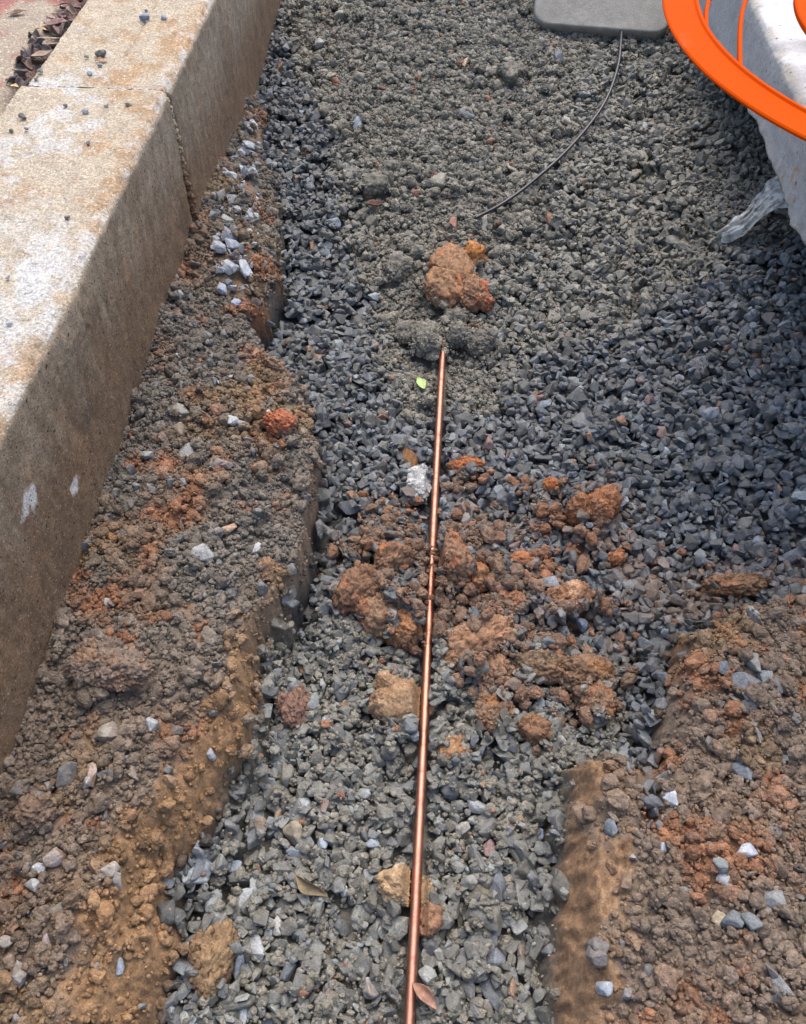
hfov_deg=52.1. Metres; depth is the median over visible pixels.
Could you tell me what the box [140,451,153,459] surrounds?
stone
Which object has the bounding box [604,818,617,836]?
stone
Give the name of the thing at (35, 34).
dead leaf
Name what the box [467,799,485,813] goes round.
stone
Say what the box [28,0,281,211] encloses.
concrete kerb
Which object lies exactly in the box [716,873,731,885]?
stone
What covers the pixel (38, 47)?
dead leaf
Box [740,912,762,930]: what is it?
stone
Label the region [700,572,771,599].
soil clod
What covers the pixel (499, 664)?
soil clod
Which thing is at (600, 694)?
soil clod
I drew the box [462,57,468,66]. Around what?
stone
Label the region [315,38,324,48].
stone
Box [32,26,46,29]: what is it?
dead leaf
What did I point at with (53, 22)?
dead leaf
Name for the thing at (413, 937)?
copper rod
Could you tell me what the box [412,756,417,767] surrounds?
stone
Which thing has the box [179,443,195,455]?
stone
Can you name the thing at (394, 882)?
yellow rock
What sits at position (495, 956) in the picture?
stone
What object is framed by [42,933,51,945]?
stone
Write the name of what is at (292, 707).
soil clod
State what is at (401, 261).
mortar lump
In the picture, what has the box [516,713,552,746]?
soil clod
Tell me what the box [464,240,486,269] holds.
soil clod
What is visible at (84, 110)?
stone chip
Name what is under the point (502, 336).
stone
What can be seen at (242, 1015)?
stone
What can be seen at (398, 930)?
stone
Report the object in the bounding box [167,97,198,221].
mortar joint
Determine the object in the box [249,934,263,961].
stone
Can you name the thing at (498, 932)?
stone
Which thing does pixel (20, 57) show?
dead leaf
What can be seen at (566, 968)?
soil bank
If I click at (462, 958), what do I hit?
stone
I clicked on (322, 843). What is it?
stone
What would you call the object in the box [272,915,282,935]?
stone
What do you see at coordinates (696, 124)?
stone
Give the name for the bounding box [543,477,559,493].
soil clod
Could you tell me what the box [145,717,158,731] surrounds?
stone
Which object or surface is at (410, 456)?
dead leaf
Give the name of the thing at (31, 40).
dead leaf
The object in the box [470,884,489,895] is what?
stone
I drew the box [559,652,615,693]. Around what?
soil clod
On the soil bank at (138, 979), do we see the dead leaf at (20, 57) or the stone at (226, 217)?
the stone at (226, 217)
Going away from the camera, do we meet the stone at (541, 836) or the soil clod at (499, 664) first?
the stone at (541, 836)
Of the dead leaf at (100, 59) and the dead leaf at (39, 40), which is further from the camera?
the dead leaf at (39, 40)
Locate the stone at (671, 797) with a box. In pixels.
[663,790,678,806]
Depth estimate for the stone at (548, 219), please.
2.02 m
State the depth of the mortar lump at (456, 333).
1.84 m
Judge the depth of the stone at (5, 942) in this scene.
0.99 m
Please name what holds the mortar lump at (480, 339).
on the trench floor
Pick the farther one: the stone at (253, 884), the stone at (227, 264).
the stone at (227, 264)
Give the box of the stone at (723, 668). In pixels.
[718,661,729,674]
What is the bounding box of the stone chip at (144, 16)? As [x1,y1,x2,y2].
[139,14,149,19]
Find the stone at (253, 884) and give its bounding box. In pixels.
[249,877,258,890]
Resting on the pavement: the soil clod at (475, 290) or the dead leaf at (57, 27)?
the dead leaf at (57, 27)
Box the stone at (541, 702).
[535,698,545,707]
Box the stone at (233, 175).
[224,171,236,179]
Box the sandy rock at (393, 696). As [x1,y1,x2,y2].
[368,670,434,725]
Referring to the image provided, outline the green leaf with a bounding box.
[416,377,425,388]
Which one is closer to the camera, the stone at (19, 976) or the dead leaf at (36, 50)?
the stone at (19, 976)
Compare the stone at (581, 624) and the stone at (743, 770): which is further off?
the stone at (581, 624)
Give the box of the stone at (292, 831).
[283,821,302,845]
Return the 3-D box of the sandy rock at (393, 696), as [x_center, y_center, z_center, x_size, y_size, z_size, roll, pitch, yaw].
[-0.002,0.309,1.325,0.108,0.079,0.089,12,53,9]
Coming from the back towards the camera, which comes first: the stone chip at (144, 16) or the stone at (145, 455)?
the stone chip at (144, 16)
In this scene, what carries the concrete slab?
on the ground
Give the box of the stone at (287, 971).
[280,961,295,981]
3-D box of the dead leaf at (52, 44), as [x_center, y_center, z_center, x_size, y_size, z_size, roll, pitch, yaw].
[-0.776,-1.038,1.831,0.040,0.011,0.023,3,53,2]
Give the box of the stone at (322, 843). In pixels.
[317,837,327,848]
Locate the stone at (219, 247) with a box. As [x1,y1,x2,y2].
[213,240,226,253]
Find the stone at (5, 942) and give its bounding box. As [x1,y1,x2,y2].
[0,935,11,948]
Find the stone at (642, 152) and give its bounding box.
[638,150,647,161]
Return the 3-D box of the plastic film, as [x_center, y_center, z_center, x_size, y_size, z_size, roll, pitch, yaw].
[0.791,-0.671,1.853,0.138,0.131,0.121,-10,53,-8]
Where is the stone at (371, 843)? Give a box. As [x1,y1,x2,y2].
[365,838,379,847]
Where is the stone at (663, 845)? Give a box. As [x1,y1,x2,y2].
[660,842,666,852]
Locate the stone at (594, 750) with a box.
[590,746,600,753]
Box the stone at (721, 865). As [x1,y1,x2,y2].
[713,857,728,873]
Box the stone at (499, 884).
[489,870,505,904]
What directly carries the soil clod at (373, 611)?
on the trench floor
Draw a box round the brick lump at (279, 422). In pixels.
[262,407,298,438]
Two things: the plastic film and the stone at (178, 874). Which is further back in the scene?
the plastic film
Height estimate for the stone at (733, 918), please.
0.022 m
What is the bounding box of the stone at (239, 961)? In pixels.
[232,954,244,979]
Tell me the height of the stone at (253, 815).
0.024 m
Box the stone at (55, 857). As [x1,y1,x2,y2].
[42,847,65,866]
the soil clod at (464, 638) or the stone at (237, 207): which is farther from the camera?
the stone at (237, 207)
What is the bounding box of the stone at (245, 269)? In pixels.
[239,259,251,278]
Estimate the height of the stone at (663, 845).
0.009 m
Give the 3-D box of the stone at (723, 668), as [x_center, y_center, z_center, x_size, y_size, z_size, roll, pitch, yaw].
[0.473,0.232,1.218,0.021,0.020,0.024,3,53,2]
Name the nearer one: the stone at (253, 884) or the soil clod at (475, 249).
the stone at (253, 884)
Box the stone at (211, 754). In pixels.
[207,748,215,760]
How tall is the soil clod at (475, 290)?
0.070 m
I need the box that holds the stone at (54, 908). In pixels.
[48,901,65,914]
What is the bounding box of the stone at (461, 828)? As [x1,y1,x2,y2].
[455,821,469,834]
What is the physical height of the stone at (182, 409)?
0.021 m
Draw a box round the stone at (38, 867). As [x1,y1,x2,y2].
[30,862,45,874]
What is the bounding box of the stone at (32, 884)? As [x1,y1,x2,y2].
[24,878,39,891]
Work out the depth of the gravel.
1.60 m
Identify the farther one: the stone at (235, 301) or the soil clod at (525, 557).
the stone at (235, 301)
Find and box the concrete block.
[533,0,667,41]
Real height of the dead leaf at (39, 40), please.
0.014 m
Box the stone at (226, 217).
[221,214,233,221]
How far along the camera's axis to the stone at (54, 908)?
1.00 m
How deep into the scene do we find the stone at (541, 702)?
1.33 m
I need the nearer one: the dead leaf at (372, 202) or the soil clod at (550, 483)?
the soil clod at (550, 483)
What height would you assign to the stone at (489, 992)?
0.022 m
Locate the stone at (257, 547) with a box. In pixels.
[252,542,260,554]
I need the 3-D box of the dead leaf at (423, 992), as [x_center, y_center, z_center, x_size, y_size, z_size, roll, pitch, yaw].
[0.029,0.627,1.069,0.046,0.018,0.017,38,61,25]
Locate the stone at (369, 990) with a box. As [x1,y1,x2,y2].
[362,977,378,998]
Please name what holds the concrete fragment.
on the trench floor
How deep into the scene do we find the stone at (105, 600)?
1.28 m
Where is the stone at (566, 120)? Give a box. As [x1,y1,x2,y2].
[562,116,570,125]
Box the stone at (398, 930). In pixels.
[388,916,408,940]
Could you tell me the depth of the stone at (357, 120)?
2.20 m
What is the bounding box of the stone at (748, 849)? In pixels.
[737,842,757,859]
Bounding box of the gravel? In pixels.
[0,0,805,1023]
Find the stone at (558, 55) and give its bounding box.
[554,51,562,63]
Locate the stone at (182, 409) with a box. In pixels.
[173,403,188,416]
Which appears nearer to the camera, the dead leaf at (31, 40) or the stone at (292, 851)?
the stone at (292, 851)
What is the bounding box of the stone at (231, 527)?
[221,523,236,535]
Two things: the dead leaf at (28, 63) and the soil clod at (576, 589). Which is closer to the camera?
the soil clod at (576, 589)
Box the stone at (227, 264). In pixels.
[223,259,235,274]
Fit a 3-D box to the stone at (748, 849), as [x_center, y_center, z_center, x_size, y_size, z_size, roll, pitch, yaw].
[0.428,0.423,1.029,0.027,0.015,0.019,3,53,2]
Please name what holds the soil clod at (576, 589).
on the trench floor
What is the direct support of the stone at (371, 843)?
on the trench floor
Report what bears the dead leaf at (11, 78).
on the pavement
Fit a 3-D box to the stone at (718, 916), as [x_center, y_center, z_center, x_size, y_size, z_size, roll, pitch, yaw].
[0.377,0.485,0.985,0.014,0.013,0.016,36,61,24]
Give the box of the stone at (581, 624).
[573,618,587,631]
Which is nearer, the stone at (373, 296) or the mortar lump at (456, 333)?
the mortar lump at (456, 333)
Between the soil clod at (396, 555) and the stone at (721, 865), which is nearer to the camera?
the stone at (721, 865)
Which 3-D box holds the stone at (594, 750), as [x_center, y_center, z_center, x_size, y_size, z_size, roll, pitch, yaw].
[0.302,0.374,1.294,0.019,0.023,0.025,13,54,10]
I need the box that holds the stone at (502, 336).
[498,333,505,341]
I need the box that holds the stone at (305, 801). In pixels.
[298,797,310,806]
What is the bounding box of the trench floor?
[229,0,805,1023]
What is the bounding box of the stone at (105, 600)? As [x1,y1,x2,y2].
[103,598,111,608]
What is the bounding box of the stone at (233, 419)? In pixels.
[228,415,238,426]
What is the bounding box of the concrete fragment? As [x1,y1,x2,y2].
[404,464,431,506]
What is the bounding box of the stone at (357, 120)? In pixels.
[353,116,361,129]
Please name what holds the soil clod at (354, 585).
on the trench floor
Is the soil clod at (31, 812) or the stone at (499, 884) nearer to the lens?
the soil clod at (31, 812)
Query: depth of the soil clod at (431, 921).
1.13 m
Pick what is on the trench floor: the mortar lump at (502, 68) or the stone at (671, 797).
the mortar lump at (502, 68)
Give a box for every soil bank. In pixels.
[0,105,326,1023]
[518,604,805,1023]
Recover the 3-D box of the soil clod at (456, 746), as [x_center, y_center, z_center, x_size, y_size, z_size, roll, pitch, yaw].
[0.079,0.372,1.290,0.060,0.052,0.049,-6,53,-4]
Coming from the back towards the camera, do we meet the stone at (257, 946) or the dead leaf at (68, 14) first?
the dead leaf at (68, 14)
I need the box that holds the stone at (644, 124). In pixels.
[640,122,647,134]
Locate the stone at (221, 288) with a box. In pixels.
[216,282,226,294]
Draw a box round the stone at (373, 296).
[367,292,378,300]
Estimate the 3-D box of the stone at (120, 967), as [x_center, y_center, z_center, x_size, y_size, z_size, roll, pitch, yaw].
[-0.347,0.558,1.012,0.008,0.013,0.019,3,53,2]
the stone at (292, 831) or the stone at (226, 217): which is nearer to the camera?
the stone at (292, 831)
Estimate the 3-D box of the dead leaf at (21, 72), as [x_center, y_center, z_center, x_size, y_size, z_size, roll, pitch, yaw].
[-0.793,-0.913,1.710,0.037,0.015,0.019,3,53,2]
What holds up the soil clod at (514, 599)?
on the trench floor
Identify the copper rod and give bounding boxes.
[404,344,445,1023]
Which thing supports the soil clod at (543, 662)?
on the trench floor
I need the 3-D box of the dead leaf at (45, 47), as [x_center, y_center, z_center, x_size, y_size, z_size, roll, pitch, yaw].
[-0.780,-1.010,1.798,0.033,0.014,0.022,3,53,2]
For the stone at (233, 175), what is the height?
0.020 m
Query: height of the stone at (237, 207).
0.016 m
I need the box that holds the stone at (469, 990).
[460,980,474,999]
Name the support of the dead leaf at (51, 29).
on the pavement
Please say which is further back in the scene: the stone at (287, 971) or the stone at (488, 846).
the stone at (488, 846)
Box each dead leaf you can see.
[6,9,26,14]
[6,76,25,84]
[12,69,27,75]
[15,59,25,66]
[15,76,27,89]
[16,50,27,61]
[21,57,32,69]
[22,43,33,55]
[27,38,35,43]
[28,29,39,40]
[30,50,52,56]
[31,48,47,58]
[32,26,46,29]
[33,38,44,45]
[33,44,42,52]
[39,44,51,51]
[42,21,58,35]
[43,18,68,25]
[44,42,57,46]
[51,13,69,19]
[54,21,61,34]
[56,11,71,17]
[66,4,75,14]
[95,57,105,61]
[295,875,327,896]
[366,199,383,205]
[400,446,417,466]
[412,982,437,1009]
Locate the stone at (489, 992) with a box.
[479,977,499,1012]
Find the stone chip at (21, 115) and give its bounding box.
[18,113,26,118]
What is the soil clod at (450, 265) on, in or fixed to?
on the trench floor
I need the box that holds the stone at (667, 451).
[660,447,670,458]
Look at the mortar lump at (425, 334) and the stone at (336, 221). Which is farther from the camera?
the stone at (336, 221)
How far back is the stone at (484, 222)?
2.02 m
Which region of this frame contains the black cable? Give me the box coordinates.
[475,30,622,218]
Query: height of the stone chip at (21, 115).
0.012 m
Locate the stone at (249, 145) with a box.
[243,140,256,151]
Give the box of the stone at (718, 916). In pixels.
[711,910,725,924]
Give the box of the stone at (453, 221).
[449,216,456,226]
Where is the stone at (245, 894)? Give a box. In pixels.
[239,888,252,906]
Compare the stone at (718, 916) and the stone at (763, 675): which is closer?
the stone at (718, 916)
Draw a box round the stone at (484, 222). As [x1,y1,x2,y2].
[482,215,487,228]
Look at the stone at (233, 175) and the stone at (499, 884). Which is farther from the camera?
the stone at (233, 175)
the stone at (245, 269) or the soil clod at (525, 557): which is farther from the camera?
the stone at (245, 269)
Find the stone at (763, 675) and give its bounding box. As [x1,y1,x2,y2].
[757,670,772,680]
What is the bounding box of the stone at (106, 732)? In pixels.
[94,721,117,742]
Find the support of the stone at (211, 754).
on the soil bank at (138, 979)
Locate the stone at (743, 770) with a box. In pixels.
[731,760,754,782]
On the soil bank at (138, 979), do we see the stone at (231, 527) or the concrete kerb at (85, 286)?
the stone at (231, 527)
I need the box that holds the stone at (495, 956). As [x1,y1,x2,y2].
[486,948,505,970]
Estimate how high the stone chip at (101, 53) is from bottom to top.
0.016 m
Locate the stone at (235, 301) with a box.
[231,298,241,305]
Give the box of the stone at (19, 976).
[10,960,27,985]
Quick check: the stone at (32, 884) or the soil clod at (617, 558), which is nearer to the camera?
the stone at (32, 884)
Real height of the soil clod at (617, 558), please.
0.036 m
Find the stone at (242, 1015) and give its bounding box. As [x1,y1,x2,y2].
[237,1009,246,1023]
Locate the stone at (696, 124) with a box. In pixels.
[693,120,699,128]
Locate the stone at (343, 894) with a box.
[340,885,348,896]
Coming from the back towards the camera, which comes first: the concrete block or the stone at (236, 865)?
the concrete block
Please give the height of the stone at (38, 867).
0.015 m
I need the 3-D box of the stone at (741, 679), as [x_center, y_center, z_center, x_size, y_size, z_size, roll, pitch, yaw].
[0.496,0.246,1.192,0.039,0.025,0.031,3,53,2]
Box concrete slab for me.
[699,0,805,245]
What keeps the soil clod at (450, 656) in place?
on the trench floor
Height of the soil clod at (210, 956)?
0.074 m
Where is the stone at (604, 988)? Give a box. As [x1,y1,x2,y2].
[595,981,612,996]
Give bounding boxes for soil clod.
[8,793,57,829]
[63,636,154,691]
[186,918,240,1001]
[274,684,310,728]
[332,562,378,619]
[354,590,397,643]
[373,541,417,571]
[385,607,423,652]
[409,901,443,938]
[423,242,473,309]
[434,647,466,672]
[435,530,477,588]
[436,734,472,766]
[445,613,518,655]
[446,456,485,472]
[460,274,494,313]
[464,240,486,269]
[468,689,515,734]
[470,560,490,593]
[481,589,528,615]
[481,652,515,687]
[509,550,533,566]
[513,648,566,685]
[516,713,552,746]
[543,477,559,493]
[544,579,592,618]
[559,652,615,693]
[564,484,623,526]
[575,681,618,719]
[607,548,625,566]
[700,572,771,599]
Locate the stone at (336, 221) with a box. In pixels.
[325,217,340,228]
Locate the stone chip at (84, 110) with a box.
[81,108,87,113]
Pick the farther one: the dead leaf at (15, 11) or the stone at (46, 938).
the dead leaf at (15, 11)
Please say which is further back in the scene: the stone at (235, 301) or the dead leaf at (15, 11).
the dead leaf at (15, 11)
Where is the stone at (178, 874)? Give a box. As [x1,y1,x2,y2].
[174,869,182,881]
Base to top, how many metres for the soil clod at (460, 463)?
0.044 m
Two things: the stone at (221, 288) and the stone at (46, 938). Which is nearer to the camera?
the stone at (46, 938)
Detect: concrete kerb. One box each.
[0,86,191,774]
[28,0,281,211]
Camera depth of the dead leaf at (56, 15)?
1.90 m
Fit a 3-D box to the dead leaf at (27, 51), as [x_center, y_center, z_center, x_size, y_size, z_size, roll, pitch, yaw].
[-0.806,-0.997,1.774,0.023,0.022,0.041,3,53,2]
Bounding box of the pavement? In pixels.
[0,0,87,114]
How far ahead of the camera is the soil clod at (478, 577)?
1.44 m
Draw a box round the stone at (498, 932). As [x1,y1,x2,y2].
[492,919,502,935]
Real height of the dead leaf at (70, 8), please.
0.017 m
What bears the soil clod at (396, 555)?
on the trench floor
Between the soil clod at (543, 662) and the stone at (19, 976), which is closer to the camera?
the stone at (19, 976)
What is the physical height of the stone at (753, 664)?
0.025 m
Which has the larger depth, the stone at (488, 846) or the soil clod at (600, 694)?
the soil clod at (600, 694)
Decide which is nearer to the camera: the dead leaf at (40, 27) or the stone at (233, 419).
the stone at (233, 419)
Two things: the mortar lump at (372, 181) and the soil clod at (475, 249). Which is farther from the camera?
the mortar lump at (372, 181)
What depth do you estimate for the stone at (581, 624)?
1.42 m
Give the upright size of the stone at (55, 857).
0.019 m
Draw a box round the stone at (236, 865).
[227,860,241,873]
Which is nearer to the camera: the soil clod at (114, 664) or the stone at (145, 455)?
the soil clod at (114, 664)
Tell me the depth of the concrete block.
2.35 m
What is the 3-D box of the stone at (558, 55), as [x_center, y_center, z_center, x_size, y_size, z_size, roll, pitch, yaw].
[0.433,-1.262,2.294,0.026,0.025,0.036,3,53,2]
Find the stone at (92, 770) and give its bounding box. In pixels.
[87,762,96,786]
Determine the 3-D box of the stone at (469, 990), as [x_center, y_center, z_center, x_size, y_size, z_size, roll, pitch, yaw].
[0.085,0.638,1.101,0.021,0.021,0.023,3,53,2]
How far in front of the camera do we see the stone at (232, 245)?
1.83 m
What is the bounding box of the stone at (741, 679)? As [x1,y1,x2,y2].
[731,672,760,691]
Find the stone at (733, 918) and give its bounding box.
[720,910,743,929]
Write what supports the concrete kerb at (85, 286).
on the ground
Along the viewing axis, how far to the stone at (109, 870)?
1.04 m
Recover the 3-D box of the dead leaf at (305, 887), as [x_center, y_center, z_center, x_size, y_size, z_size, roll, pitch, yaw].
[-0.133,0.532,1.163,0.056,0.023,0.018,22,56,16]
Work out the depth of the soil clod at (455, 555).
1.43 m
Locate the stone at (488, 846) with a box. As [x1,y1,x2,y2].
[483,839,495,856]
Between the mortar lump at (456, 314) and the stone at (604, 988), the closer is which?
the stone at (604, 988)
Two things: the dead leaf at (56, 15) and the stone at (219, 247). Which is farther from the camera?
the dead leaf at (56, 15)
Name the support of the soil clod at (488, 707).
on the trench floor
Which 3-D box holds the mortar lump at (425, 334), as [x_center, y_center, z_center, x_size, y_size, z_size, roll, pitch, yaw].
[0.050,-0.388,1.847,0.075,0.076,0.092,3,53,2]
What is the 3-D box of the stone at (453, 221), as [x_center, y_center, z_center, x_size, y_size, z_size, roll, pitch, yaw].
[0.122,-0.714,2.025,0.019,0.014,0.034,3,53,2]
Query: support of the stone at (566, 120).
on the trench floor
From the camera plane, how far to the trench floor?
1.68 m
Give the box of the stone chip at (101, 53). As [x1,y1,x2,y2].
[94,49,105,57]
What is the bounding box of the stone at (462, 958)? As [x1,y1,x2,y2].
[454,947,468,968]
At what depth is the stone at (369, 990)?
1.09 m
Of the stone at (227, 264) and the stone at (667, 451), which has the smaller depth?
the stone at (667, 451)
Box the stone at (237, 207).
[232,205,241,213]
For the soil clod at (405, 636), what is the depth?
1.39 m
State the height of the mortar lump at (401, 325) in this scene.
0.044 m
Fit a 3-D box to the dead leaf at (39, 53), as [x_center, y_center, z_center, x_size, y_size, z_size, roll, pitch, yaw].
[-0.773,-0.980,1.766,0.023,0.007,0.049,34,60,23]
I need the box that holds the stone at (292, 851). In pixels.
[286,846,298,857]
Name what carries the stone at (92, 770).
on the soil bank at (138, 979)
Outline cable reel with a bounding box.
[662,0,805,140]
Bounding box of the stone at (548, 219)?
[546,212,551,226]
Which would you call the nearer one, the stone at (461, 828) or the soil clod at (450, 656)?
the stone at (461, 828)
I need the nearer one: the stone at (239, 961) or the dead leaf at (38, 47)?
the stone at (239, 961)
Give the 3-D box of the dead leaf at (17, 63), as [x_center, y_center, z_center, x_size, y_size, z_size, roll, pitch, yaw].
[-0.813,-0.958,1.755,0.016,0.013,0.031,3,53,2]
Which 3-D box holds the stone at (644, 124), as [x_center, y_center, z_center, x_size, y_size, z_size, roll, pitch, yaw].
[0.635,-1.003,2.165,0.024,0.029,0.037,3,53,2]
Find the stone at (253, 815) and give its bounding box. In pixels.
[250,810,265,819]
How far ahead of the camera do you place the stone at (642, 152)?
2.10 m
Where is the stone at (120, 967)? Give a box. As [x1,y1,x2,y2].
[116,957,124,975]
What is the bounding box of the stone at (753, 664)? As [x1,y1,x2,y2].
[745,653,760,672]
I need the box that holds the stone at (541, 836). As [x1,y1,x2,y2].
[539,828,543,839]
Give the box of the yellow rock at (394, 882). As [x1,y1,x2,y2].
[376,862,433,906]
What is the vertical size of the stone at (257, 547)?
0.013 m
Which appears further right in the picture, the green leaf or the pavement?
the green leaf
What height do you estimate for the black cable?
0.138 m
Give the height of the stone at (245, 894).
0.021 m
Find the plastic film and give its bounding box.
[716,175,787,243]
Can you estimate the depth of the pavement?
1.86 m
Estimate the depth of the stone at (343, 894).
1.17 m
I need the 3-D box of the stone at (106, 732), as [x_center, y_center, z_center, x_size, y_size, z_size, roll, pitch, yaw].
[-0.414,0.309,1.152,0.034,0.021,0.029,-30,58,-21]
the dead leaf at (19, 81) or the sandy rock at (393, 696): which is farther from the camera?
the dead leaf at (19, 81)
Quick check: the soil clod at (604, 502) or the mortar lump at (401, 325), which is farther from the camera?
the mortar lump at (401, 325)
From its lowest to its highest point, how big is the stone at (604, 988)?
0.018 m
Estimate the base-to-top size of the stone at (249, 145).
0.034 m
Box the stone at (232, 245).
[225,238,239,250]
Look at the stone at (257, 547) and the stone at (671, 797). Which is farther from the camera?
the stone at (257, 547)
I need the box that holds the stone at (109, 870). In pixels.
[100,861,120,877]
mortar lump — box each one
[359,172,388,195]
[382,251,414,274]
[394,319,414,333]
[409,319,441,357]
[443,307,469,322]
[446,322,470,349]
[464,328,494,357]
[495,59,526,78]
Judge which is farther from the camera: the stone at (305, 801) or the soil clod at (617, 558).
the soil clod at (617, 558)

